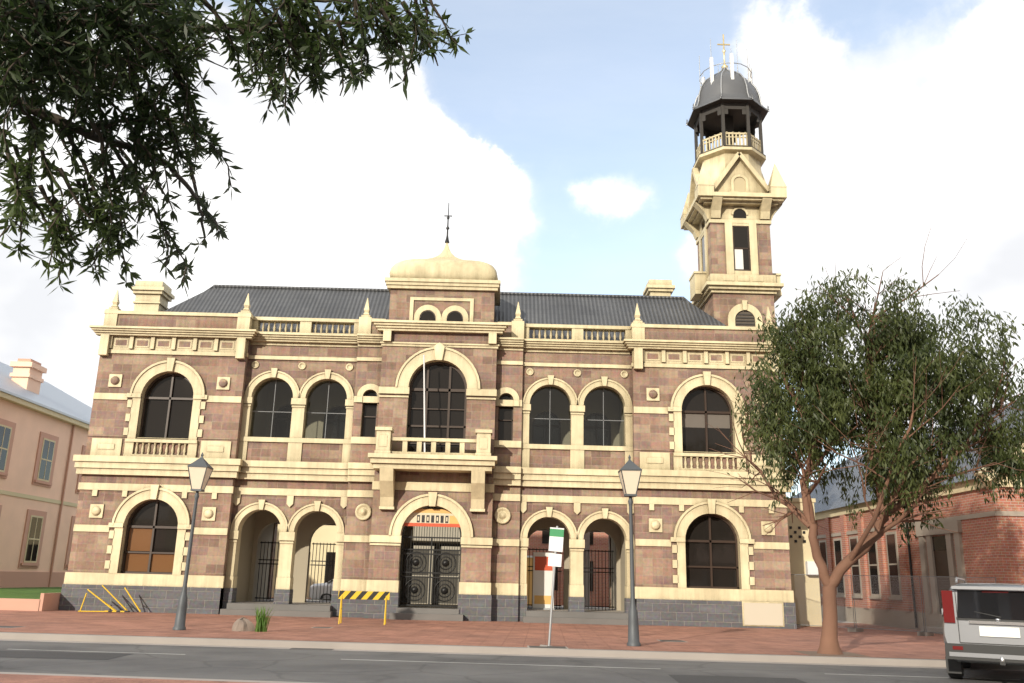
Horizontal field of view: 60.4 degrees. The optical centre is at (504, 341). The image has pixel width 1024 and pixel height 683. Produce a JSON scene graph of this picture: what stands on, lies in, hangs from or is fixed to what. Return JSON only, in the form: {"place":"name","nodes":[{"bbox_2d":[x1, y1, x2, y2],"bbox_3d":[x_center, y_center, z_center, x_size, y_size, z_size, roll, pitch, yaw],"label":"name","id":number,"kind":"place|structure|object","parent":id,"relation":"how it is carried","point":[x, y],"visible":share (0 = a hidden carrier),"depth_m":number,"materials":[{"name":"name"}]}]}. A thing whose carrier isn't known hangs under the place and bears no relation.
{"place":"outdoors","nodes":[
{"label":"outdoors","id":0,"kind":"place"},
{"bbox_2d":[0,587,61,610],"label":"wall","id":1,"kind":"structure","parent":0,"point":[33,599],"depth_m":30.30,"materials":[{"name":"pink paint"}]},
{"bbox_2d":[0,358,91,587],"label":"pink building","id":2,"kind":"structure","parent":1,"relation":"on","point":[44,427],"depth_m":41.02,"materials":[{"name":"painted plaster"},{"name":"glass"},{"name":"metal"}]},
{"bbox_2d":[0,597,1023,670],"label":"pavement","id":3,"kind":"structure","parent":0,"point":[891,647],"depth_m":21.57,"materials":[{"name":"red brick"}]},
{"bbox_2d":[78,585,140,611],"bbox_3d":[-13.423,8.804,30.137,1.967,0.884,0.769,4,-15,-8],"label":"barricade","id":4,"kind":"object","parent":3,"relation":"on","point":[110,607],"visible":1,"depth_m":29.91,"materials":[{"name":"yellow metal"}]},
{"bbox_2d":[172,452,212,629],"bbox_3d":[-7.993,5.021,22.414,0.516,4.426,0.516,2,-15,0],"label":"lamp post","id":5,"kind":"object","parent":3,"relation":"on","point":[200,469],"visible":1,"depth_m":22.58,"materials":[{"name":"painted metal"},{"name":"glass"}]},
{"bbox_2d":[232,617,254,630],"bbox_3d":[-6.548,7.093,22.089,0.560,0.348,0.406,5,-16,-12],"label":"rock","id":6,"kind":"object","parent":3,"relation":"on","point":[243,624],"visible":0.98,"depth_m":21.97,"materials":[{"name":"beige stone"}]},
{"bbox_2d":[255,606,273,631],"bbox_3d":[-6.074,6.892,22.042,0.646,0.715,0.592,1,-15,0],"label":"grass tuft","id":7,"kind":"object","parent":3,"relation":"on","point":[261,624],"visible":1,"depth_m":21.96,"materials":[{"name":"green plant"}]},
{"bbox_2d":[338,590,389,624],"bbox_3d":[-4.309,8.090,26.788,1.550,0.992,0.638,3,-15,-4],"label":"barricade","id":8,"kind":"object","parent":3,"relation":"on","point":[370,595],"visible":1,"depth_m":26.82,"materials":[{"name":"yellow metal"}]},
{"bbox_2d":[58,34,796,628],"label":"town hall","id":9,"kind":"structure","parent":3,"relation":"on","point":[484,410],"depth_m":32.78,"materials":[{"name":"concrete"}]},
{"bbox_2d":[399,507,461,606],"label":"entrance gate","id":10,"kind":"structure","parent":9,"relation":"attached to","point":[444,590],"depth_m":31.37,"materials":[{"name":"black metal"}]},
{"bbox_2d":[403,509,553,609],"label":"banners","id":11,"kind":"object","parent":9,"relation":"attached to","point":[542,578],"visible":0.96,"depth_m":32.50,"materials":[{"name":"beige"}]},
{"bbox_2d":[742,601,784,626],"bbox_3d":[9.033,9.541,30.792,1.450,0.820,0.040,1,-15,0],"label":"sign board","id":12,"kind":"object","parent":9,"relation":"attached to","point":[767,614],"visible":1,"depth_m":30.77,"materials":[{"name":"beige"}]},
{"bbox_2d":[0,626,869,656],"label":"pit covers","id":13,"kind":"object","parent":3,"relation":"on","point":[809,653],"visible":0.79,"depth_m":19.32,"materials":[{"name":"grey"}]},
{"bbox_2d":[700,229,1023,654],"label":"street tree","id":14,"kind":"object","parent":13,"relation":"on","point":[916,383],"visible":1,"depth_m":20.00,"materials":[{"name":"green plant"}]},
{"bbox_2d":[540,526,563,645],"bbox_3d":[1.088,5.502,19.852,0.400,2.630,0.400,3,-15,7],"label":"parking sign","id":15,"kind":"object","parent":3,"relation":"on","point":[556,536],"visible":0.91,"depth_m":19.98,"materials":[{"name":"grey metal"}]},
{"bbox_2d":[618,454,641,645],"bbox_3d":[3.002,4.884,20.870,0.516,4.426,0.516,1,-15,0],"label":"lamp post","id":16,"kind":"object","parent":3,"relation":"on","point":[629,472],"visible":1,"depth_m":20.95,"materials":[{"name":"painted metal"},{"name":"glass"}]},
{"bbox_2d":[787,483,821,626],"bbox_3d":[11.603,7.808,37.441,2.620,7.898,7.100,1,-15,0],"label":"annex","id":17,"kind":"object","parent":3,"relation":"on","point":[801,559],"visible":0.3,"depth_m":33.71,"materials":[{"name":"beige paint"}]},
{"bbox_2d":[791,574,995,635],"bbox_3d":[12.778,8.786,29.412,7.039,1.860,0.600,-13,-21,42],"label":"fence","id":18,"kind":"object","parent":3,"relation":"on","point":[919,633],"visible":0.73,"depth_m":29.51,"materials":[{"name":"grey metal"}]},
{"bbox_2d":[793,402,1023,633],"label":"brick building","id":19,"kind":"structure","parent":3,"relation":"on","point":[987,540],"depth_m":32.30,"materials":[{"name":"brown brick"}]},
{"bbox_2d":[0,632,1023,682],"bbox_3d":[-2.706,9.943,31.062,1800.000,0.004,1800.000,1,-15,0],"label":"road","id":20,"kind":"structure","parent":0,"point":[284,665],"depth_m":15.77,"materials":[{"name":"grey asphalt"}]},
{"bbox_2d":[0,672,312,682],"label":"median","id":21,"kind":"object","parent":20,"relation":"on","point":[11,677],"visible":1,"depth_m":11.77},
{"bbox_2d":[0,0,473,298],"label":"tree","id":22,"kind":"object","parent":20,"relation":"on","point":[56,43],"visible":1,"depth_m":3.87,"materials":[{"name":"green plant"}]},
{"bbox_2d":[0,648,1023,682],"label":"road patches","id":23,"kind":"object","parent":20,"relation":"on","point":[677,678],"visible":1,"depth_m":15.43,"materials":[{"name":"grey asphalt"}]},
{"bbox_2d":[15,649,1018,679],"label":"road paint","id":24,"kind":"object","parent":20,"relation":"on","point":[519,664],"visible":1,"depth_m":16.50,"materials":[{"name":"white paint"}]},
{"bbox_2d":[941,577,1023,678],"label":"parked suv","id":25,"kind":"object","parent":20,"relation":"on","point":[983,623],"visible":1,"depth_m":15.13,"materials":[{"name":"grey paint"}]},
{"bbox_2d":[0,0,1023,497],"label":"sky","id":26,"kind":"structure","parent":0,"point":[560,149],"materials":[{"name":"white"}]},
{"bbox_2d":[271,524,853,622],"bbox_3d":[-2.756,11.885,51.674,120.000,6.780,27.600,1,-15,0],"label":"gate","id":27,"kind":"structure","parent":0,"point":[326,534],"depth_m":55.18,"materials":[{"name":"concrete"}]},
{"bbox_2d":[309,579,332,600],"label":"white car","id":28,"kind":"object","parent":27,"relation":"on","point":[330,585],"visible":0.16,"depth_m":42.25,"materials":[{"name":"white metal"}]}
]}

